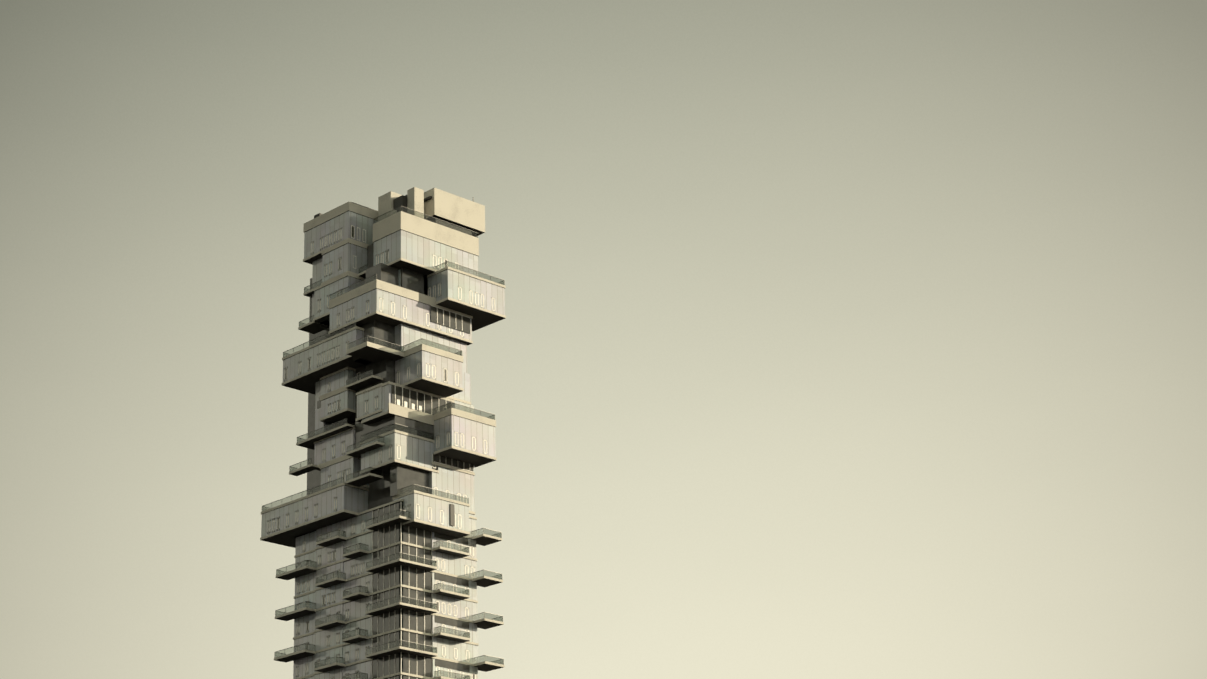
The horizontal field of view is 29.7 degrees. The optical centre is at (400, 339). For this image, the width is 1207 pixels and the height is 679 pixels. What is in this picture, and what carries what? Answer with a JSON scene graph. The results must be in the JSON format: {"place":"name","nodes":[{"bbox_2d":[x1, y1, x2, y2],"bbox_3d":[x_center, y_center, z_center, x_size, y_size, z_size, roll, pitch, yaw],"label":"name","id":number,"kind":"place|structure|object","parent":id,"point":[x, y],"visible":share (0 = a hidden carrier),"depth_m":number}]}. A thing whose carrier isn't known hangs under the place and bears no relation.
{"place":"outdoors","nodes":[
{"label":"outdoors","id":0,"kind":"place"},
{"bbox_2d":[278,195,474,678],"bbox_3d":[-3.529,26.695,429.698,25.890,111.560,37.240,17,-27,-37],"label":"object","id":1,"kind":"object","parent":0,"point":[400,201],"visible":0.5,"depth_m":439.54},
{"bbox_2d":[267,225,494,678],"bbox_3d":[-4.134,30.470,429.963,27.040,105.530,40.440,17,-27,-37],"label":"windows","id":2,"kind":"structure","parent":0,"point":[338,476],"depth_m":422.13},
{"bbox_2d":[261,211,504,678],"bbox_3d":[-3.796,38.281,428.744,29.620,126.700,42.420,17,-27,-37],"label":"wall","id":3,"kind":"structure","parent":0,"point":[406,245],"depth_m":423.44},
{"bbox_2d":[260,187,505,678],"bbox_3d":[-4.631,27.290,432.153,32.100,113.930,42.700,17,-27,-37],"label":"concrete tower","id":4,"kind":"structure","parent":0,"point":[454,208],"depth_m":427.95},
{"bbox_2d":[261,210,504,678],"bbox_3d":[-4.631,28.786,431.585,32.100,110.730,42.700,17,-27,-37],"label":"tower soffit","id":5,"kind":"structure","parent":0,"point":[480,319],"depth_m":424.17},
{"bbox_2d":[262,207,503,678],"bbox_3d":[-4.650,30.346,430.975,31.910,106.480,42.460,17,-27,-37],"label":"railing","id":6,"kind":"object","parent":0,"point":[405,515],"visible":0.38,"depth_m":419.56},
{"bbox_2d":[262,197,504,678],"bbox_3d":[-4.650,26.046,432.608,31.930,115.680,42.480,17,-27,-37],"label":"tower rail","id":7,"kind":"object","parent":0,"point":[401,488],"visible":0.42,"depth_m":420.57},
{"bbox_2d":[0,0,1206,678],"label":"sky","id":8,"kind":"structure","parent":0,"point":[836,339]}
]}

